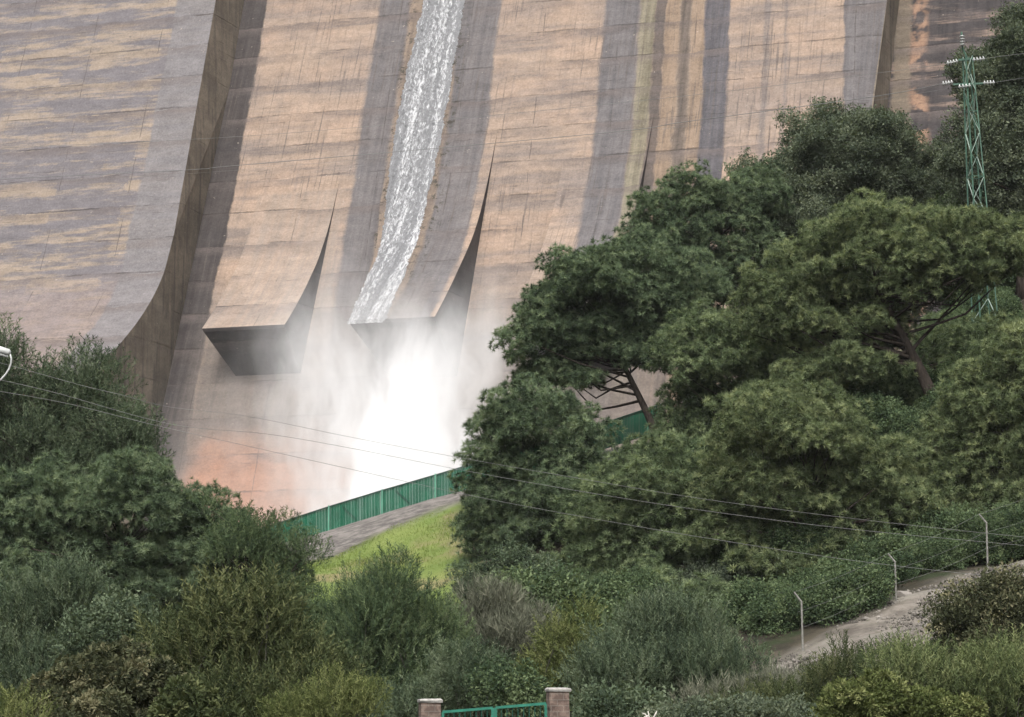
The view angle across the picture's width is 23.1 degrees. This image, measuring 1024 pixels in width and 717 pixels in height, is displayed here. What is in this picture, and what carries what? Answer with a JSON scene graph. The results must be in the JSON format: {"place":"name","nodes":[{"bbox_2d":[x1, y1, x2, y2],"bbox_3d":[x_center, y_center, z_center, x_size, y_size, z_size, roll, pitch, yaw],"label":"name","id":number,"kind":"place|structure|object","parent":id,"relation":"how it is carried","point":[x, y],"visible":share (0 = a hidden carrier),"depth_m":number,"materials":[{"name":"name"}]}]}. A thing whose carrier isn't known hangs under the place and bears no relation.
{"place":"outdoors","nodes":[
{"label":"outdoors","id":0,"kind":"place"},
{"bbox_2d":[2,299,1023,716],"bbox_3d":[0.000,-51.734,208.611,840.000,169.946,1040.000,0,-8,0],"label":"ground","id":1,"kind":"structure","parent":0,"point":[348,537],"depth_m":121.93,"materials":[{"name":"green plant"}]},
{"bbox_2d":[0,346,11,380],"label":"street lamp","id":2,"kind":"object","parent":1,"relation":"on","point":[5,352],"visible":1,"depth_m":72.58,"materials":[{"name":"metal"}]},
{"bbox_2d":[0,391,975,574],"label":"overhead wire","id":3,"kind":"object","parent":2,"relation":"attached to","point":[475,496],"visible":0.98,"depth_m":75.08,"materials":[{"name":"metal"}]},
{"bbox_2d":[2,363,1020,536],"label":"overhead wire","id":4,"kind":"object","parent":2,"relation":"attached to","point":[504,465],"visible":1,"depth_m":77.92,"materials":[{"name":"metal"}]},
{"bbox_2d":[2,380,1023,545],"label":"overhead wire","id":5,"kind":"object","parent":2,"relation":"attached to","point":[502,477],"visible":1,"depth_m":76.84,"materials":[{"name":"metal"}]},
{"bbox_2d":[0,678,59,716],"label":"shrub","id":6,"kind":"object","parent":1,"relation":"on","point":[8,704],"visible":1,"depth_m":39.72,"materials":[{"name":"green plant"}]},
{"bbox_2d":[0,536,118,715],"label":"shrub","id":7,"kind":"object","parent":1,"relation":"on","point":[28,625],"visible":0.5,"depth_m":71.22,"materials":[{"name":"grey plant"}]},
{"bbox_2d":[0,310,176,551],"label":"pine tree","id":8,"kind":"object","parent":1,"relation":"on","point":[39,426],"visible":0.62,"depth_m":101.17,"materials":[{"name":"green needles"},{"name":"bark"}]},
{"bbox_2d":[5,635,201,716],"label":"shrub","id":9,"kind":"object","parent":1,"relation":"on","point":[115,678],"visible":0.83,"depth_m":44.64,"materials":[{"name":"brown plant"}]},
{"bbox_2d":[46,583,172,663],"bbox_3d":[-9.818,8.940,61.334,3.612,6.843,2.648,0,-8,0],"label":"shrub","id":10,"kind":"object","parent":1,"relation":"on","point":[100,625],"visible":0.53,"depth_m":61.34,"materials":[{"name":"green plant"}]},
{"bbox_2d":[0,442,323,630],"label":"pine tree","id":11,"kind":"object","parent":1,"relation":"on","point":[106,499],"visible":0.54,"depth_m":92.29,"materials":[{"name":"green plant"}]},
{"bbox_2d":[146,673,247,716],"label":"shrub","id":12,"kind":"object","parent":1,"relation":"on","point":[186,699],"visible":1,"depth_m":43.23,"materials":[{"name":"green plant"}]},
{"bbox_2d":[120,554,389,716],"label":"shrub","id":13,"kind":"object","parent":1,"relation":"on","point":[226,653],"visible":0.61,"depth_m":51.68,"materials":[{"name":"green plant"}]},
{"bbox_2d":[191,484,334,659],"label":"bush","id":14,"kind":"object","parent":1,"relation":"on","point":[247,537],"visible":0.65,"depth_m":90.39,"materials":[{"name":"green plant"}]},
{"bbox_2d":[271,587,315,633],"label":"undergrowth bush","id":15,"kind":"object","parent":1,"relation":"on","point":[299,611],"depth_m":98.77,"materials":[{"name":"green plant"}]},
{"bbox_2d":[277,593,341,652],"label":"undergrowth bush","id":16,"kind":"object","parent":1,"relation":"on","point":[317,612],"visible":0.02,"depth_m":98.43,"materials":[{"name":"green plant"}]},
{"bbox_2d":[254,659,393,716],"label":"shrub","id":17,"kind":"object","parent":1,"relation":"on","point":[349,691],"visible":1,"depth_m":49.53,"materials":[{"name":"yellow plant"}]},
{"bbox_2d":[327,646,373,711],"bbox_3d":[-4.738,8.977,57.321,3.170,4.897,2.411,0,-8,0],"label":"shrub","id":18,"kind":"object","parent":1,"relation":"on","point":[360,664],"visible":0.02,"depth_m":57.51,"materials":[{"name":"green plant"}]},
{"bbox_2d":[306,509,461,610],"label":"grass","id":19,"kind":"structure","parent":1,"relation":"on","point":[365,559],"depth_m":129.52,"materials":[{"name":"green plant"}]},
{"bbox_2d":[300,540,481,716],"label":"shrub","id":20,"kind":"object","parent":1,"relation":"on","point":[374,616],"visible":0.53,"depth_m":79.51,"materials":[{"name":"green plant"}]},
{"bbox_2d":[417,699,442,716],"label":"gate pillar","id":21,"kind":"structure","parent":1,"relation":"on","point":[430,708],"depth_m":46.96,"materials":[{"name":"brick"}]},
{"bbox_2d":[442,702,546,716],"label":"green gate","id":22,"kind":"structure","parent":21,"relation":"attached to","point":[493,712],"depth_m":46.80,"materials":[{"name":"metal"}]},
{"bbox_2d":[354,632,528,716],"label":"shrub","id":23,"kind":"object","parent":1,"relation":"on","point":[443,685],"visible":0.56,"depth_m":70.15,"materials":[{"name":"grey plant"}]},
{"bbox_2d":[272,405,657,541],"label":"green fence","id":24,"kind":"object","parent":1,"relation":"on","point":[331,517],"visible":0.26,"depth_m":140.17,"materials":[{"name":"metal"}]},
{"bbox_2d":[441,564,564,715],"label":"shrub","id":25,"kind":"object","parent":1,"relation":"on","point":[507,622],"visible":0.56,"depth_m":84.06,"materials":[{"name":"grey plant"}]},
{"bbox_2d":[0,0,1023,537],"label":"concrete dam","id":26,"kind":"structure","parent":1,"relation":"on","point":[214,290],"depth_m":227.66,"materials":[{"name":"beige concrete"}]},
{"bbox_2d":[347,0,464,323],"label":"water","id":27,"kind":"structure","parent":26,"relation":"on","point":[426,89],"depth_m":231.37,"materials":[{"name":"white liquid"}]},
{"bbox_2d":[458,652,566,716],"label":"shrub","id":28,"kind":"object","parent":1,"relation":"on","point":[506,685],"visible":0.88,"depth_m":65.39,"materials":[{"name":"green plant"}]},
{"bbox_2d":[443,534,583,601],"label":"shrub","id":29,"kind":"object","parent":1,"relation":"on","point":[508,556],"visible":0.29,"depth_m":105.73,"materials":[{"name":"green plant"}]},
{"bbox_2d":[444,369,627,570],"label":"pine tree","id":30,"kind":"object","parent":1,"relation":"on","point":[511,423],"visible":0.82,"depth_m":120.81,"materials":[{"name":"green plant"}]},
{"bbox_2d":[466,555,644,711],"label":"shrub","id":31,"kind":"object","parent":1,"relation":"on","point":[563,586],"visible":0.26,"depth_m":90.58,"materials":[{"name":"green plant"}]},
{"bbox_2d":[545,687,570,716],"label":"gate pillar","id":32,"kind":"structure","parent":1,"relation":"on","point":[557,700],"depth_m":46.38,"materials":[{"name":"brick"}]},
{"bbox_2d":[510,588,608,716],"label":"shrub","id":33,"kind":"object","parent":1,"relation":"on","point":[548,658],"visible":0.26,"depth_m":77.42,"materials":[{"name":"green plant"}]},
{"bbox_2d":[487,217,734,432],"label":"pine tree","id":34,"kind":"object","parent":1,"relation":"on","point":[567,318],"visible":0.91,"depth_m":132.63,"materials":[{"name":"green plant"}]},
{"bbox_2d":[569,674,674,716],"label":"shrub","id":35,"kind":"object","parent":1,"relation":"on","point":[610,702],"visible":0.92,"depth_m":59.35,"materials":[{"name":"green plant"}]},
{"bbox_2d":[583,565,669,609],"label":"undergrowth bush","id":36,"kind":"object","parent":1,"relation":"on","point":[622,581],"visible":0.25,"depth_m":99.13,"materials":[{"name":"green plant"}]},
{"bbox_2d":[538,427,759,580],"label":"pine tree","id":37,"kind":"object","parent":1,"relation":"on","point":[599,547],"visible":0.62,"depth_m":109.64,"materials":[{"name":"green plant"}]},
{"bbox_2d":[577,548,736,609],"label":"shrub","id":38,"kind":"object","parent":1,"relation":"on","point":[699,587],"visible":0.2,"depth_m":104.79,"materials":[{"name":"green plant"}]},
{"bbox_2d":[548,580,781,716],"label":"shrub","id":39,"kind":"object","parent":1,"relation":"on","point":[662,652],"visible":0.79,"depth_m":73.87,"materials":[{"name":"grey plant"}]},
{"bbox_2d":[669,436,706,469],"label":"undergrowth bush","id":40,"kind":"object","parent":1,"relation":"on","point":[693,443],"visible":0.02,"depth_m":122.97,"materials":[{"name":"green plant"}]},
{"bbox_2d":[634,585,744,643],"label":"shrub","id":41,"kind":"object","parent":1,"relation":"on","point":[659,590],"visible":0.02,"depth_m":97.84,"materials":[{"name":"green plant"}]},
{"bbox_2d":[608,157,795,383],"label":"pine tree","id":42,"kind":"object","parent":1,"relation":"on","point":[710,209],"visible":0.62,"depth_m":146.99,"materials":[{"name":"green plant"}]},
{"bbox_2d":[682,513,760,582],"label":"undergrowth bush","id":43,"kind":"object","parent":1,"relation":"on","point":[702,558],"visible":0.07,"depth_m":108.88,"materials":[{"name":"green plant"}]},
{"bbox_2d":[633,689,818,716],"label":"shrub","id":44,"kind":"object","parent":1,"relation":"on","point":[737,706],"visible":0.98,"depth_m":51.10,"materials":[{"name":"green plant"}]},
{"bbox_2d":[636,296,828,450],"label":"pine tree","id":45,"kind":"object","parent":1,"relation":"on","point":[700,363],"visible":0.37,"depth_m":125.17,"materials":[{"name":"green plant"}]},
{"bbox_2d":[661,548,803,596],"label":"shrub","id":46,"kind":"object","parent":1,"relation":"on","point":[723,573],"visible":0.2,"depth_m":106.75,"materials":[{"name":"green plant"}]},
{"bbox_2d":[714,518,793,579],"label":"undergrowth bush","id":47,"kind":"object","parent":1,"relation":"on","point":[733,560],"visible":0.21,"depth_m":107.14,"materials":[{"name":"green plant"}]},
{"bbox_2d":[665,655,847,704],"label":"shrub","id":48,"kind":"object","parent":1,"relation":"on","point":[733,682],"visible":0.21,"depth_m":68.49,"materials":[{"name":"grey plant"}]},
{"bbox_2d":[708,573,812,627],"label":"shrub","id":49,"kind":"object","parent":1,"relation":"on","point":[742,592],"visible":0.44,"depth_m":99.71,"materials":[{"name":"green plant"}]},
{"bbox_2d":[699,629,875,709],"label":"shrub","id":50,"kind":"object","parent":1,"relation":"on","point":[834,665],"visible":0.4,"depth_m":65.14,"materials":[{"name":"green plant"}]},
{"bbox_2d":[793,592,803,650],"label":"fence post","id":51,"kind":"object","parent":1,"relation":"on","point":[800,600],"visible":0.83,"depth_m":94.48,"materials":[{"name":"concrete"}]},
{"bbox_2d":[760,507,853,565],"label":"undergrowth bush","id":52,"kind":"object","parent":1,"relation":"on","point":[781,538],"visible":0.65,"depth_m":106.10,"materials":[{"name":"green plant"}]},
{"bbox_2d":[732,555,898,636],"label":"shrub","id":53,"kind":"object","parent":1,"relation":"on","point":[875,590],"visible":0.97,"depth_m":97.62,"materials":[{"name":"green plant"}]},
{"bbox_2d":[677,370,961,585],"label":"pine tree","id":54,"kind":"object","parent":1,"relation":"on","point":[793,437],"visible":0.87,"depth_m":106.07,"materials":[{"name":"green plant"}]},
{"bbox_2d":[718,95,957,324],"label":"oak tree","id":55,"kind":"object","parent":1,"relation":"on","point":[831,156],"visible":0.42,"depth_m":150.54,"materials":[{"name":"green plant"}]},
{"bbox_2d":[778,525,927,585],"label":"shrub","id":56,"kind":"object","parent":1,"relation":"on","point":[895,549],"visible":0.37,"depth_m":102.15,"materials":[{"name":"green plant"}]},
{"bbox_2d":[821,380,887,405],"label":"undergrowth bush","id":57,"kind":"object","parent":1,"relation":"on","point":[866,387],"visible":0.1,"depth_m":123.28,"materials":[{"name":"green plant"}]},
{"bbox_2d":[720,186,1023,429],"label":"pine tree","id":58,"kind":"object","parent":1,"relation":"on","point":[812,282],"visible":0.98,"depth_m":119.15,"materials":[{"name":"green plant"}]},
{"bbox_2d":[735,309,1017,414],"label":"pine tree","id":59,"kind":"object","parent":1,"relation":"on","point":[970,335],"visible":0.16,"depth_m":127.92,"materials":[{"name":"green plant"}]},
{"bbox_2d":[825,386,927,462],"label":"undergrowth bush","id":60,"kind":"object","parent":1,"relation":"on","point":[892,416],"visible":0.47,"depth_m":117.47,"materials":[{"name":"green plant"}]},
{"bbox_2d":[754,563,1023,677],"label":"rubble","id":61,"kind":"object","parent":1,"relation":"on","point":[918,625],"visible":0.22,"depth_m":95.23,"materials":[{"name":"stone"}]},
{"bbox_2d":[872,377,908,404],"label":"undergrowth bush","id":62,"kind":"object","parent":1,"relation":"on","point":[901,394],"visible":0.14,"depth_m":124.03,"materials":[{"name":"green plant"}]},
{"bbox_2d":[888,553,896,600],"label":"fence post","id":63,"kind":"object","parent":1,"relation":"on","point":[890,556],"visible":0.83,"depth_m":98.70,"materials":[{"name":"concrete"}]},
{"bbox_2d":[804,539,1020,626],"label":"fence wire","id":64,"kind":"object","parent":63,"relation":"attached to","point":[915,577],"visible":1,"depth_m":100.00,"materials":[{"name":"metal"}]},
{"bbox_2d":[804,666,988,716],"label":"shrub","id":65,"kind":"object","parent":1,"relation":"on","point":[868,694],"visible":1,"depth_m":54.84,"materials":[{"name":"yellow plant"}]},
{"bbox_2d":[897,591,911,596],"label":"stone","id":66,"kind":"object","parent":1,"relation":"on","point":[902,593],"visible":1,"depth_m":99.00,"materials":[{"name":"beige stone"}]},
{"bbox_2d":[879,364,955,406],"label":"undergrowth bush","id":67,"kind":"object","parent":1,"relation":"on","point":[934,378],"visible":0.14,"depth_m":125.62,"materials":[{"name":"green plant"}]},
{"bbox_2d":[852,453,995,543],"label":"pine tree","id":68,"kind":"object","parent":1,"relation":"on","point":[937,486],"visible":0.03,"depth_m":109.21,"materials":[{"name":"green plant"}]},
{"bbox_2d":[902,340,951,373],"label":"undergrowth bush","id":69,"kind":"object","parent":1,"relation":"on","point":[926,358],"visible":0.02,"depth_m":136.91,"materials":[{"name":"green plant"}]},
{"bbox_2d":[838,623,1023,716],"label":"shrub","id":70,"kind":"object","parent":1,"relation":"on","point":[974,669],"visible":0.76,"depth_m":59.67,"materials":[{"name":"green plant"}]},
{"bbox_2d":[910,380,952,427],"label":"undergrowth bush","id":71,"kind":"object","parent":1,"relation":"on","point":[924,405],"visible":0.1,"depth_m":118.91,"materials":[{"name":"green plant"}]},
{"bbox_2d":[873,499,1003,568],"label":"shrub","id":72,"kind":"object","parent":1,"relation":"on","point":[954,520],"visible":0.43,"depth_m":104.67,"materials":[{"name":"green plant"}]},
{"bbox_2d":[899,528,977,575],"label":"shrub","id":73,"kind":"object","parent":1,"relation":"on","point":[930,547],"visible":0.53,"depth_m":103.24,"materials":[{"name":"green plant"}]},
{"bbox_2d":[912,305,979,344],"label":"undergrowth bush","id":74,"kind":"object","parent":1,"relation":"on","point":[955,311],"visible":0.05,"depth_m":140.68,"materials":[{"name":"green plant"}]},
{"bbox_2d":[920,371,999,426],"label":"undergrowth bush","id":75,"kind":"object","parent":1,"relation":"on","point":[931,397],"visible":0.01,"depth_m":118.22,"materials":[{"name":"green plant"}]},
{"bbox_2d":[934,344,986,380],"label":"undergrowth bush","id":76,"kind":"object","parent":1,"relation":"on","point":[944,365],"visible":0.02,"depth_m":126.51,"materials":[{"name":"green plant"}]},
{"bbox_2d":[907,189,1015,315],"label":"oak tree","id":77,"kind":"object","parent":1,"relation":"on","point":[949,300],"visible":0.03,"depth_m":147.99,"materials":[{"name":"green plant"}]},
{"bbox_2d":[909,306,1023,516],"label":"pine tree","id":78,"kind":"object","parent":1,"relation":"on","point":[984,465],"visible":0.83,"depth_m":108.31,"materials":[{"name":"green needles"},{"name":"bark"}]},
{"bbox_2d":[942,32,997,322],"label":"lattice pylon","id":79,"kind":"object","parent":1,"relation":"on","point":[965,85],"visible":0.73,"depth_m":134.75,"materials":[{"name":"metal"}]},
{"bbox_2d":[0,63,946,147],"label":"overhead wire","id":80,"kind":"object","parent":79,"relation":"attached to","point":[490,115],"visible":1,"depth_m":161.46,"materials":[{"name":"metal"}]},
{"bbox_2d":[8,84,940,178],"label":"overhead wire","id":81,"kind":"object","parent":79,"relation":"attached to","point":[499,142],"visible":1,"depth_m":160.63,"materials":[{"name":"metal"}]},
{"bbox_2d":[11,87,955,183],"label":"overhead wire","id":82,"kind":"object","parent":79,"relation":"attached to","point":[507,145],"visible":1,"depth_m":160.28,"materials":[{"name":"metal"}]},
{"bbox_2d":[917,557,1023,712],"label":"shrub","id":83,"kind":"object","parent":1,"relation":"on","point":[995,599],"visible":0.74,"depth_m":69.06,"materials":[{"name":"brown plant"}]},
{"bbox_2d":[930,0,1023,300],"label":"oak tree","id":84,"kind":"object","parent":1,"relation":"on","point":[998,102],"visible":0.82,"depth_m":144.61,"materials":[{"name":"green plant"}]},
{"bbox_2d":[978,514,988,570],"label":"fence post","id":85,"kind":"object","parent":1,"relation":"on","point":[983,519],"visible":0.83,"depth_m":101.88,"materials":[{"name":"concrete"}]},
{"bbox_2d":[799,523,1017,611],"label":"fence wire","id":86,"kind":"object","parent":85,"relation":"attached to","point":[916,562],"visible":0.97,"depth_m":99.80,"materials":[{"name":"metal"}]},
{"bbox_2d":[795,499,1022,591],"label":"fence wire","id":87,"kind":"object","parent":85,"relation":"attached to","point":[905,547],"visible":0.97,"depth_m":98.82,"materials":[{"name":"metal"}]},
{"bbox_2d":[959,285,1021,309],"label":"undergrowth bush","id":88,"kind":"object","parent":1,"relation":"on","point":[1001,289],"visible":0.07,"depth_m":142.61,"materials":[{"name":"green plant"}]},
{"bbox_2d":[959,496,1023,564],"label":"shrub","id":89,"kind":"object","parent":1,"relation":"on","point":[1011,515],"visible":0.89,"depth_m":103.80,"materials":[{"name":"green plant"}]},
{"bbox_2d":[963,287,1023,324],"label":"undergrowth bush","id":90,"kind":"object","parent":1,"relation":"on","point":[1010,302],"visible":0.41,"depth_m":140.27,"materials":[{"name":"green plant"}]},
{"bbox_2d":[984,260,1015,291],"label":"undergrowth bush","id":91,"kind":"object","parent":1,"relation":"on","point":[1011,279],"visible":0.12,"depth_m":145.27,"materials":[{"name":"green plant"}]},
{"bbox_2d":[1005,309,1023,324],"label":"undergrowth bush","id":92,"kind":"object","parent":1,"relation":"on","point":[1021,316],"visible":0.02,"depth_m":133.16,"materials":[{"name":"green plant"}]}
]}

